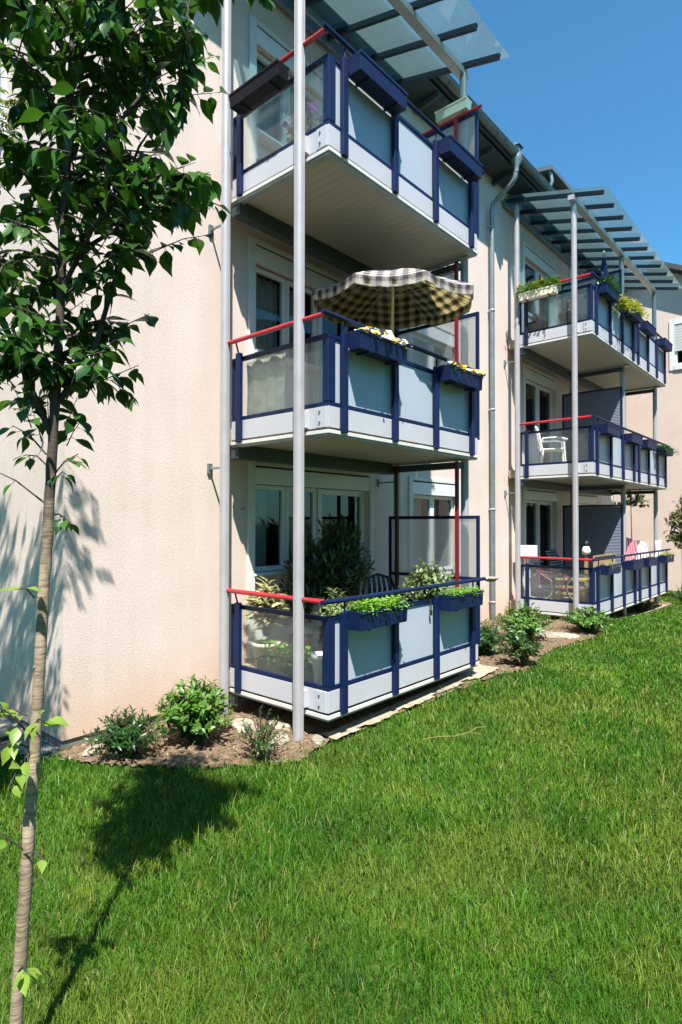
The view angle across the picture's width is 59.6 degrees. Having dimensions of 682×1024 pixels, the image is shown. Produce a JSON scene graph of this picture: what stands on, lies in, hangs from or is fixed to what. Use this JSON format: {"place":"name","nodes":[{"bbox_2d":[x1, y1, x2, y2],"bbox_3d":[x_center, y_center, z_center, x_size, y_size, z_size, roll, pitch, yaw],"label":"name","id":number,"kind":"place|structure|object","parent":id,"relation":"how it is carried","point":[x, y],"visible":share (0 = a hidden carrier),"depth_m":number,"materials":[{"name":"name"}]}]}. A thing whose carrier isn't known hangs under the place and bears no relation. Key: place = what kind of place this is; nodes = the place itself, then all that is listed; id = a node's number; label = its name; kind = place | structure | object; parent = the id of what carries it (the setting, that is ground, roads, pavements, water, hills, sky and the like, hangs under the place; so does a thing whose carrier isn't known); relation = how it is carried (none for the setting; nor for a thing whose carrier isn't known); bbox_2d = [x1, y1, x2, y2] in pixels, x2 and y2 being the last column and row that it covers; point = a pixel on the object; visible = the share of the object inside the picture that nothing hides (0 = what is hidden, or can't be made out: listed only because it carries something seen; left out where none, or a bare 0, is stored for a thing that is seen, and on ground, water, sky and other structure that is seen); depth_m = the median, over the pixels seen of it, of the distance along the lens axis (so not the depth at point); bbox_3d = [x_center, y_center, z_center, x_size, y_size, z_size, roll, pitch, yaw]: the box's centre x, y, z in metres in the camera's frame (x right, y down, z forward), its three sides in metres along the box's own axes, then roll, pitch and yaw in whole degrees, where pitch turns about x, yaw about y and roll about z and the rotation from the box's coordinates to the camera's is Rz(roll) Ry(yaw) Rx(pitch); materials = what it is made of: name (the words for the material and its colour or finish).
{"place":"outdoors","nodes":[
{"label":"outdoors","id":0,"kind":"place"},
{"bbox_2d":[0,590,681,1023],"bbox_3d":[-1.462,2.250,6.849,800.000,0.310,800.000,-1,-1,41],"label":"lawn","id":1,"kind":"structure","parent":0,"point":[318,910],"depth_m":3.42,"materials":[{"name":"plant"}]},
{"bbox_2d":[0,60,43,142],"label":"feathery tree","id":2,"kind":"object","parent":1,"relation":"on","point":[13,102],"visible":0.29,"depth_m":4.07,"materials":[{"name":"green plant"}]},
{"bbox_2d":[0,717,149,760],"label":"gravel strip","id":3,"kind":"object","parent":1,"relation":"on","point":[46,746],"visible":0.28,"depth_m":5.73,"materials":[{"name":"grey gravel"}]},
{"bbox_2d":[0,0,275,1023],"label":"young tree","id":4,"kind":"object","parent":1,"relation":"on","point":[116,194],"visible":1,"depth_m":2.28,"materials":[{"name":"green plant"}]},
{"bbox_2d":[0,0,638,748],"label":"apartment building","id":5,"kind":"structure","parent":1,"relation":"on","point":[134,602],"depth_m":6.87,"materials":[{"name":"beige paint"}]},
{"bbox_2d":[0,18,6,144],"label":"window","id":6,"kind":"structure","parent":5,"relation":"in","point":[3,81],"depth_m":6.65,"materials":[{"name":"white glass"}]},
{"bbox_2d":[248,14,322,166],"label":"window","id":7,"kind":"structure","parent":5,"relation":"in","point":[267,134],"depth_m":7.77,"materials":[{"name":"white glass"}]},
{"bbox_2d":[247,461,374,657],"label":"window","id":8,"kind":"structure","parent":5,"relation":"in","point":[337,493],"depth_m":8.17,"materials":[{"name":"white glass"}]},
{"bbox_2d":[248,235,373,408],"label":"window","id":9,"kind":"structure","parent":5,"relation":"in","point":[270,295],"depth_m":7.90,"materials":[{"name":"white glass"}]},
{"bbox_2d":[273,0,500,85],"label":"glass canopy","id":10,"kind":"object","parent":5,"relation":"attached to","point":[415,21],"visible":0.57,"depth_m":7.98,"materials":[{"name":"glass"}]},
{"bbox_2d":[408,476,460,515],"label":"window","id":11,"kind":"structure","parent":5,"relation":"in","point":[426,497],"depth_m":10.52,"materials":[{"name":"white glass"}]},
{"bbox_2d":[522,363,557,463],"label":"window","id":12,"kind":"structure","parent":5,"relation":"in","point":[537,399],"depth_m":14.39,"materials":[{"name":"white glass"}]},
{"bbox_2d":[522,241,557,332],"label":"window","id":13,"kind":"structure","parent":5,"relation":"in","point":[530,273],"depth_m":14.32,"materials":[{"name":"white glass"}]},
{"bbox_2d":[523,487,558,594],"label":"window","id":14,"kind":"structure","parent":5,"relation":"in","point":[537,508],"depth_m":14.64,"materials":[{"name":"white glass"}]},
{"bbox_2d":[578,493,598,504],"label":"window","id":15,"kind":"structure","parent":5,"relation":"in","point":[583,499],"depth_m":16.38,"materials":[{"name":"white glass"}]},
{"bbox_2d":[503,190,677,293],"bbox_3d":[6.261,-6.267,14.229,2.100,0.610,6.430,-1,-1,41],"label":"glass canopy","id":16,"kind":"object","parent":5,"relation":"attached to","point":[596,226],"visible":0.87,"depth_m":13.55,"materials":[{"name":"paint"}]},
{"bbox_2d":[43,598,675,768],"bbox_3d":[3.445,2.295,10.865,2.221,0.340,16.327,-1,-1,41],"label":"planting bed","id":17,"kind":"object","parent":1,"relation":"on","point":[286,716],"visible":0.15,"depth_m":6.06,"materials":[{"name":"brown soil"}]},
{"bbox_2d":[83,704,166,759],"bbox_3d":[-1.946,2.000,5.444,0.687,0.469,0.716,0,-1,4],"label":"evergreen shrub","id":18,"kind":"object","parent":17,"relation":"on","point":[122,739],"visible":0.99,"depth_m":5.32,"materials":[{"name":"green plant"}]},
{"bbox_2d":[153,674,235,744],"bbox_3d":[-1.410,1.900,5.751,0.790,0.680,0.826,0,-1,-5],"label":"evergreen shrub","id":19,"kind":"object","parent":17,"relation":"on","point":[193,712],"visible":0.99,"depth_m":5.63,"materials":[{"name":"green plant"}]},
{"bbox_2d":[207,0,231,713],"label":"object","id":20,"kind":"structure","parent":17,"relation":"on","point":[224,467],"depth_m":6.62,"materials":[{"name":"metal"}]},
{"bbox_2d":[228,718,258,732],"bbox_3d":[-1.015,2.212,6.171,0.257,0.075,0.439,-5,5,-35],"label":"flat stone","id":21,"kind":"object","parent":17,"relation":"on","point":[236,724],"visible":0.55,"depth_m":6.12,"materials":[{"name":"stone"}]},
{"bbox_2d":[233,704,286,761],"bbox_3d":[-0.723,1.991,5.339,0.491,0.484,0.500,0,-1,25],"label":"evergreen shrub","id":22,"kind":"object","parent":17,"relation":"on","point":[260,745],"visible":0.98,"depth_m":5.30,"materials":[{"name":"green plant"}]},
{"bbox_2d":[293,0,308,740],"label":"support column","id":23,"kind":"structure","parent":17,"relation":"on","point":[300,414],"depth_m":5.85,"materials":[{"name":"metal"}]},
{"bbox_2d":[226,516,485,721],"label":"balcony","id":24,"kind":"structure","parent":23,"relation":"attached to","point":[421,646],"depth_m":6.65,"materials":[{"name":"metal"}]},
{"bbox_2d":[240,577,292,667],"bbox_3d":[-0.896,1.278,6.922,0.648,1.053,0.534,0,-1,-21],"label":"variegated plant","id":25,"kind":"object","parent":24,"relation":"on","point":[266,621],"visible":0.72,"depth_m":6.84,"materials":[{"name":"green plant"}]},
{"bbox_2d":[255,654,313,681],"bbox_3d":[-0.595,1.678,6.408,0.736,0.222,0.221,-1,-1,41],"label":"planter trough","id":26,"kind":"object","parent":24,"relation":"on","point":[271,666],"visible":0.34,"depth_m":6.34,"materials":[{"name":"grey plastic"}]},
{"bbox_2d":[257,637,313,666],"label":"bushy plant","id":27,"kind":"object","parent":26,"relation":"in","point":[275,653],"visible":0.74,"depth_m":6.43,"materials":[{"name":"green plant"}]},
{"bbox_2d":[272,551,327,660],"bbox_3d":[-0.509,1.117,7.289,0.793,1.390,0.728,-1,-1,41],"label":"oleander","id":28,"kind":"object","parent":24,"relation":"on","point":[310,591],"visible":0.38,"depth_m":7.20,"materials":[{"name":"plant"}]},
{"bbox_2d":[311,651,321,683],"bbox_3d":[-0.197,1.610,6.028,0.216,0.360,0.214,-1,-1,41],"label":"tall pot","id":29,"kind":"object","parent":24,"relation":"on","point":[316,657],"visible":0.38,"depth_m":5.95,"materials":[{"name":"white ceramic"}]},
{"bbox_2d":[311,587,359,621],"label":"bushy plant","id":30,"kind":"object","parent":24,"relation":"on","point":[337,608],"visible":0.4,"depth_m":6.54,"materials":[{"name":"green plant"}]},
{"bbox_2d":[304,513,376,650],"bbox_3d":[-0.095,0.913,7.620,1.185,1.810,1.149,-1,-1,41],"label":"oleander","id":31,"kind":"object","parent":24,"relation":"on","point":[334,561],"visible":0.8,"depth_m":7.45,"materials":[{"name":"plant"}]},
{"bbox_2d":[347,603,408,630],"bbox_3d":[0.385,1.060,6.096,0.186,0.222,0.816,-1,-1,41],"label":"flower box","id":32,"kind":"object","parent":24,"relation":"attached to","point":[361,621],"visible":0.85,"depth_m":5.93,"materials":[{"name":"blue plastic"}]},
{"bbox_2d":[350,594,409,614],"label":"seedlings","id":33,"kind":"object","parent":32,"relation":"in","point":[388,601],"visible":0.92,"depth_m":6.04,"materials":[{"name":"green plant"}]},
{"bbox_2d":[362,573,412,605],"bbox_3d":[0.631,1.357,8.387,0.584,0.953,0.638,0,-1,-19],"label":"garden chair","id":34,"kind":"object","parent":24,"relation":"on","point":[383,577],"visible":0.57,"depth_m":8.61,"materials":[{"name":"green plastic"}]},
{"bbox_2d":[395,329,398,602],"bbox_3d":[0.829,-1.789,8.838,0.044,7.240,0.044,-1,-1,41],"label":"square post","id":35,"kind":"object","parent":24,"relation":"on","point":[397,517],"visible":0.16,"depth_m":8.79,"materials":[{"name":"blue metal"}]},
{"bbox_2d":[398,558,461,600],"bbox_3d":[1.164,1.211,7.803,0.769,1.223,0.838,-1,-1,41],"label":"potted plant","id":36,"kind":"object","parent":24,"relation":"on","point":[427,575],"visible":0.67,"depth_m":7.71,"materials":[{"name":"green plant"}]},
{"bbox_2d":[454,119,458,589],"bbox_3d":[1.588,-1.799,8.180,0.044,7.240,0.044,-1,-1,41],"label":"square post","id":37,"kind":"object","parent":24,"relation":"on","point":[456,321],"visible":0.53,"depth_m":8.14,"materials":[{"name":"metal"}]},
{"bbox_2d":[439,588,483,611],"bbox_3d":[1.495,1.083,7.377,0.186,0.222,0.816,-1,-1,41],"label":"flower box","id":38,"kind":"object","parent":24,"relation":"attached to","point":[457,602],"visible":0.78,"depth_m":7.19,"materials":[{"name":"blue plastic"}]},
{"bbox_2d":[438,586,484,596],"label":"seedlings","id":39,"kind":"object","parent":38,"relation":"in","point":[466,591],"visible":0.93,"depth_m":7.32,"materials":[{"name":"green plant"}]},
{"bbox_2d":[228,21,484,276],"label":"balcony","id":40,"kind":"structure","parent":23,"relation":"attached to","point":[388,189],"depth_m":6.85,"materials":[{"name":"concrete"}]},
{"bbox_2d":[228,58,289,114],"bbox_3d":[-0.864,-4.435,6.241,0.783,0.178,0.177,-1,-1,41],"label":"flower box","id":41,"kind":"object","parent":40,"relation":"attached to","point":[269,79],"visible":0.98,"depth_m":6.16,"materials":[{"name":"plastic"}]},
{"bbox_2d":[282,101,322,144],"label":"lavender","id":42,"kind":"object","parent":40,"relation":"on","point":[308,121],"visible":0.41,"depth_m":6.27,"materials":[{"name":"purple plant"}]},
{"bbox_2d":[347,48,407,115],"bbox_3d":[0.390,-4.439,6.191,0.186,0.222,0.816,-1,-1,41],"label":"flower box","id":43,"kind":"object","parent":40,"relation":"attached to","point":[372,77],"visible":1,"depth_m":6.09,"materials":[{"name":"blue plastic"}]},
{"bbox_2d":[435,95,471,124],"bbox_3d":[1.571,-5.596,8.336,0.509,0.178,0.166,-1,-1,41],"label":"flower box","id":44,"kind":"object","parent":40,"relation":"attached to","point":[453,109],"visible":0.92,"depth_m":8.26,"materials":[{"name":"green plastic"}]},
{"bbox_2d":[438,134,482,182],"bbox_3d":[1.501,-4.416,7.471,0.186,0.222,0.816,-1,-1,41],"label":"flower box","id":45,"kind":"object","parent":40,"relation":"attached to","point":[459,157],"visible":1,"depth_m":7.36,"materials":[{"name":"blue plastic"}]},
{"bbox_2d":[227,308,485,474],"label":"balcony","id":46,"kind":"structure","parent":23,"relation":"attached to","point":[370,415],"depth_m":6.76,"materials":[{"name":"metal"}]},
{"bbox_2d":[247,353,285,414],"bbox_3d":[-0.820,-1.351,6.457,0.620,0.640,0.024,-1,-1,41],"label":"wind cloth","id":47,"kind":"object","parent":46,"relation":"hanging from","point":[265,383],"visible":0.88,"depth_m":6.45,"materials":[{"name":"white fabric"}]},
{"bbox_2d":[347,328,407,365],"bbox_3d":[0.388,-1.690,6.144,0.186,0.222,0.816,-1,-1,41],"label":"flower box","id":48,"kind":"object","parent":46,"relation":"attached to","point":[377,347],"visible":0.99,"depth_m":6.02,"materials":[{"name":"blue plastic"}]},
{"bbox_2d":[354,326,412,348],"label":"pansies","id":49,"kind":"object","parent":48,"relation":"in","point":[390,335],"visible":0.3,"depth_m":6.08,"materials":[{"name":"white plant"}]},
{"bbox_2d":[312,268,473,334],"bbox_3d":[0.641,-1.937,7.383,1.910,2.094,1.908,1,-1,-38],"label":"parasol","id":50,"kind":"object","parent":46,"relation":"on","point":[396,299],"visible":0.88,"depth_m":7.72,"materials":[{"name":"multicoloured fabric"}]},
{"bbox_2d":[438,364,482,391],"bbox_3d":[1.498,-1.666,7.424,0.186,0.222,0.816,-1,-1,41],"label":"flower box","id":51,"kind":"object","parent":46,"relation":"attached to","point":[450,374],"visible":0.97,"depth_m":7.28,"materials":[{"name":"blue plastic"}]},
{"bbox_2d":[378,329,400,515],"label":"support column","id":52,"kind":"structure","parent":17,"relation":"on","point":[380,482],"depth_m":9.00,"materials":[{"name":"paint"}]},
{"bbox_2d":[322,664,498,738],"bbox_3d":[0.871,2.176,7.173,0.628,0.089,3.374,-1,-1,41],"label":"concrete edging","id":53,"kind":"object","parent":17,"relation":"on","point":[479,670],"visible":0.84,"depth_m":6.84,"materials":[{"name":"beige concrete"}]},
{"bbox_2d":[460,70,468,669],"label":"support column","id":54,"kind":"structure","parent":17,"relation":"on","point":[464,278],"depth_m":8.25,"materials":[{"name":"metal"}]},
{"bbox_2d":[478,619,510,653],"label":"evergreen shrub","id":55,"kind":"object","parent":17,"relation":"on","point":[489,638],"visible":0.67,"depth_m":9.01,"materials":[{"name":"green plant"}]},
{"bbox_2d":[504,203,520,610],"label":"support column","id":56,"kind":"structure","parent":17,"relation":"on","point":[516,361],"depth_m":12.35,"materials":[{"name":"metal"}]},
{"bbox_2d":[493,628,543,665],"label":"evergreen shrub","id":57,"kind":"object","parent":17,"relation":"on","point":[520,650],"visible":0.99,"depth_m":8.39,"materials":[{"name":"green plant"}]},
{"bbox_2d":[488,601,558,638],"bbox_3d":[3.057,1.838,10.001,1.154,0.681,1.139,0,-1,-3],"label":"evergreen shrub","id":58,"kind":"object","parent":17,"relation":"on","point":[526,622],"visible":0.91,"depth_m":9.83,"materials":[{"name":"green plant"}]},
{"bbox_2d":[535,630,579,638],"bbox_3d":[3.700,2.128,10.317,0.802,0.091,0.398,2,5,31],"label":"flat stone","id":59,"kind":"object","parent":17,"relation":"on","point":[548,634],"visible":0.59,"depth_m":10.21,"materials":[{"name":"stone"}]},
{"bbox_2d":[571,202,579,612],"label":"support column","id":60,"kind":"structure","parent":17,"relation":"on","point":[574,332],"depth_m":11.58,"materials":[{"name":"metal"}]},
{"bbox_2d":[509,269,634,379],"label":"balcony","id":61,"kind":"structure","parent":60,"relation":"attached to","point":[605,337],"depth_m":12.67,"materials":[{"name":"concrete"}]},
{"bbox_2d":[528,311,547,330],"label":"potted plant","id":62,"kind":"object","parent":61,"relation":"on","point":[536,323],"visible":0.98,"depth_m":12.32,"materials":[{"name":"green plant"}]},
{"bbox_2d":[518,284,558,302],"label":"flower box","id":63,"kind":"object","parent":61,"relation":"attached to","point":[529,297],"visible":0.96,"depth_m":11.98,"materials":[{"name":"plastic"}]},
{"bbox_2d":[514,274,561,297],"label":"bushy plant","id":64,"kind":"object","parent":63,"relation":"in","point":[538,285],"visible":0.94,"depth_m":12.01,"materials":[{"name":"green plant"}]},
{"bbox_2d":[558,298,570,323],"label":"potted plant","id":65,"kind":"object","parent":61,"relation":"on","point":[564,317],"visible":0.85,"depth_m":11.98,"materials":[{"name":"beige plant"}]},
{"bbox_2d":[598,251,608,289],"bbox_3d":[5.996,-4.795,13.578,0.339,2.360,0.339,-1,-1,41],"label":"closed parasol","id":66,"kind":"object","parent":61,"relation":"on","point":[603,269],"visible":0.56,"depth_m":13.56,"materials":[{"name":"fabric"}]},
{"bbox_2d":[598,282,619,303],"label":"flower box","id":67,"kind":"object","parent":61,"relation":"attached to","point":[608,293],"visible":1,"depth_m":11.78,"materials":[{"name":"blue plastic"}]},
{"bbox_2d":[592,274,623,294],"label":"bushy plant","id":68,"kind":"object","parent":67,"relation":"in","point":[613,284],"visible":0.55,"depth_m":11.70,"materials":[{"name":"green plant"}]},
{"bbox_2d":[624,305,641,324],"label":"flower box","id":69,"kind":"object","parent":61,"relation":"attached to","point":[635,318],"visible":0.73,"depth_m":13.11,"materials":[{"name":"blue plastic"}]},
{"bbox_2d":[612,294,636,314],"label":"trailing plant","id":70,"kind":"object","parent":69,"relation":"in","point":[623,303],"visible":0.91,"depth_m":12.49,"materials":[{"name":"yellow plant"}]},
{"bbox_2d":[509,386,636,491],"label":"balcony","id":71,"kind":"structure","parent":60,"relation":"attached to","point":[603,460],"depth_m":12.88,"materials":[{"name":"metal"}]},
{"bbox_2d":[535,426,567,462],"bbox_3d":[4.412,-1.353,12.549,0.637,0.943,0.584,0,-1,16],"label":"garden chair","id":72,"kind":"object","parent":71,"relation":"on","point":[542,450],"visible":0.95,"depth_m":12.36,"materials":[{"name":"white plastic"}]},
{"bbox_2d":[599,423,620,437],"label":"flower box","id":73,"kind":"object","parent":71,"relation":"attached to","point":[609,430],"visible":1,"depth_m":11.68,"materials":[{"name":"blue plastic"}]},
{"bbox_2d":[624,433,642,445],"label":"flower box","id":74,"kind":"object","parent":71,"relation":"attached to","point":[633,439],"visible":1,"depth_m":12.93,"materials":[{"name":"blue plastic"}]},
{"bbox_2d":[510,504,638,616],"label":"balcony","id":75,"kind":"structure","parent":60,"relation":"attached to","point":[601,530],"depth_m":13.41,"materials":[{"name":"metal"}]},
{"bbox_2d":[521,545,536,596],"bbox_3d":[3.939,1.288,12.605,0.320,1.160,0.320,-1,-1,41],"label":"pedestal planter","id":76,"kind":"object","parent":75,"relation":"on","point":[528,550],"visible":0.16,"depth_m":12.53,"materials":[{"name":"white plastic"}]},
{"bbox_2d":[530,561,588,600],"bbox_3d":[4.537,1.456,12.328,1.452,0.847,0.560,0,-1,29],"label":"bicycle","id":77,"kind":"object","parent":75,"relation":"on","point":[543,573],"visible":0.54,"depth_m":12.37,"materials":[{"name":"red metal"}]},
{"bbox_2d":[545,549,588,592],"bbox_3d":[5.146,1.365,13.220,1.044,1.028,0.630,-1,-1,36],"label":"deck lounger","id":78,"kind":"object","parent":75,"relation":"on","point":[552,553],"visible":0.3,"depth_m":13.28,"materials":[{"name":"blue fabric"}]},
{"bbox_2d":[555,577,588,599],"bbox_3d":[4.916,1.634,12.612,0.640,0.470,0.320,-1,-1,41],"label":"storage bench","id":79,"kind":"object","parent":75,"relation":"on","point":[560,594],"visible":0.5,"depth_m":12.61,"materials":[{"name":"yellow wood"}]},
{"bbox_2d":[582,541,590,585],"bbox_3d":[5.241,1.241,12.734,0.180,1.260,0.175,-1,-1,41],"label":"garden lantern","id":80,"kind":"object","parent":75,"relation":"on","point":[586,550],"visible":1,"depth_m":12.70,"materials":[{"name":"white plastic"}]},
{"bbox_2d":[593,553,615,567],"bbox_3d":[5.529,1.377,12.474,0.039,0.980,1.412,-1,-1,41],"label":"bench","id":81,"kind":"object","parent":75,"relation":"on","point":[595,563],"visible":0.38,"depth_m":12.40,"materials":[{"name":"beige wood"}]},
{"bbox_2d":[600,562,621,574],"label":"flower box","id":82,"kind":"object","parent":75,"relation":"attached to","point":[605,569],"visible":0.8,"depth_m":11.56,"materials":[{"name":"blue plastic"}]},
{"bbox_2d":[625,558,643,569],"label":"flower box","id":83,"kind":"object","parent":75,"relation":"attached to","point":[634,564],"visible":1,"depth_m":12.85,"materials":[{"name":"blue plastic"}]},
{"bbox_2d":[559,605,619,632],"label":"evergreen shrub","id":84,"kind":"object","parent":17,"relation":"on","point":[589,620],"visible":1,"depth_m":10.53,"materials":[{"name":"green plant"}]},
{"bbox_2d":[619,256,626,616],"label":"support column","id":85,"kind":"structure","parent":17,"relation":"on","point":[622,384],"depth_m":13.94,"materials":[{"name":"metal"}]},
{"bbox_2d":[570,319,665,395],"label":"balcony","id":86,"kind":"structure","parent":85,"relation":"attached to","point":[645,371],"depth_m":15.12,"materials":[{"name":"white concrete"}]},
{"bbox_2d":[640,320,655,337],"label":"flower box","id":87,"kind":"object","parent":86,"relation":"attached to","point":[647,328],"visible":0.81,"depth_m":13.97,"materials":[{"name":"blue plastic"}]},
{"bbox_2d":[658,338,672,351],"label":"flower box","id":88,"kind":"object","parent":86,"relation":"attached to","point":[665,345],"visible":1,"depth_m":15.23,"materials":[{"name":"blue plastic"}]},
{"bbox_2d":[568,549,670,603],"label":"balcony","id":89,"kind":"structure","parent":85,"relation":"attached to","point":[652,581],"depth_m":14.69,"materials":[{"name":"metal"}]},
{"bbox_2d":[626,537,637,560],"bbox_3d":[7.414,1.286,15.159,0.584,1.263,0.637,0,-1,0],"label":"towel","id":90,"kind":"object","parent":89,"relation":"on","point":[630,546],"visible":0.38,"depth_m":15.41,"materials":[{"name":"pink fabric"}]},
{"bbox_2d":[578,433,668,495],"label":"balcony","id":91,"kind":"structure","parent":85,"relation":"attached to","point":[651,472],"depth_m":15.03,"materials":[{"name":"grey metal"}]},
{"bbox_2d":[641,439,656,450],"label":"flower box","id":92,"kind":"object","parent":91,"relation":"attached to","point":[649,445],"visible":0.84,"depth_m":13.88,"materials":[{"name":"blue plastic"}]},
{"bbox_2d":[630,599,661,611],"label":"evergreen shrub","id":93,"kind":"object","parent":17,"relation":"on","point":[639,607],"visible":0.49,"depth_m":15.06,"materials":[{"name":"green plant"}]},
{"bbox_2d":[652,293,658,605],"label":"support column","id":94,"kind":"structure","parent":17,"relation":"on","point":[655,504],"depth_m":16.18,"materials":[{"name":"metal"}]},
{"bbox_2d":[422,924,440,971],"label":"grass tuft","id":95,"kind":"object","parent":1,"relation":"on","point":[434,957],"visible":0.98,"depth_m":2.86,"materials":[{"name":"green plant"}]},
{"bbox_2d":[614,490,651,541],"bbox_3d":[8.890,0.909,18.297,0.991,3.289,0.826,0,-1,-5],"label":"tree","id":96,"kind":"object","parent":1,"relation":"on","point":[635,500],"visible":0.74,"depth_m":18.23,"materials":[{"name":"green plant"}]},
{"bbox_2d":[614,260,681,590],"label":"gabled house","id":97,"kind":"structure","parent":1,"relation":"on","point":[639,413],"depth_m":18.69,"materials":[{"name":"paint"}]},
{"bbox_2d":[669,319,681,370],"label":"window","id":98,"kind":"structure","parent":97,"relation":"in","point":[675,326],"depth_m":18.54,"materials":[{"name":"white glass"}]},
{"bbox_2d":[663,495,681,587],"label":"tree","id":99,"kind":"object","parent":1,"relation":"on","point":[675,536],"visible":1,"depth_m":16.42,"materials":[{"name":"green plant"}]},
{"bbox_2d":[383,0,681,272],"label":"sky","id":100,"kind":"structure","parent":0,"point":[589,90],"materials":[{"name":"blue"}]},
{"bbox_2d":[579,588,589,601],"bbox_3d":[4.843,1.674,11.748,0.320,0.360,0.317,-1,-1,41],"label":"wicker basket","id":101,"kind":"object","parent":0,"point":[584,594],"visible":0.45,"depth_m":11.64,"materials":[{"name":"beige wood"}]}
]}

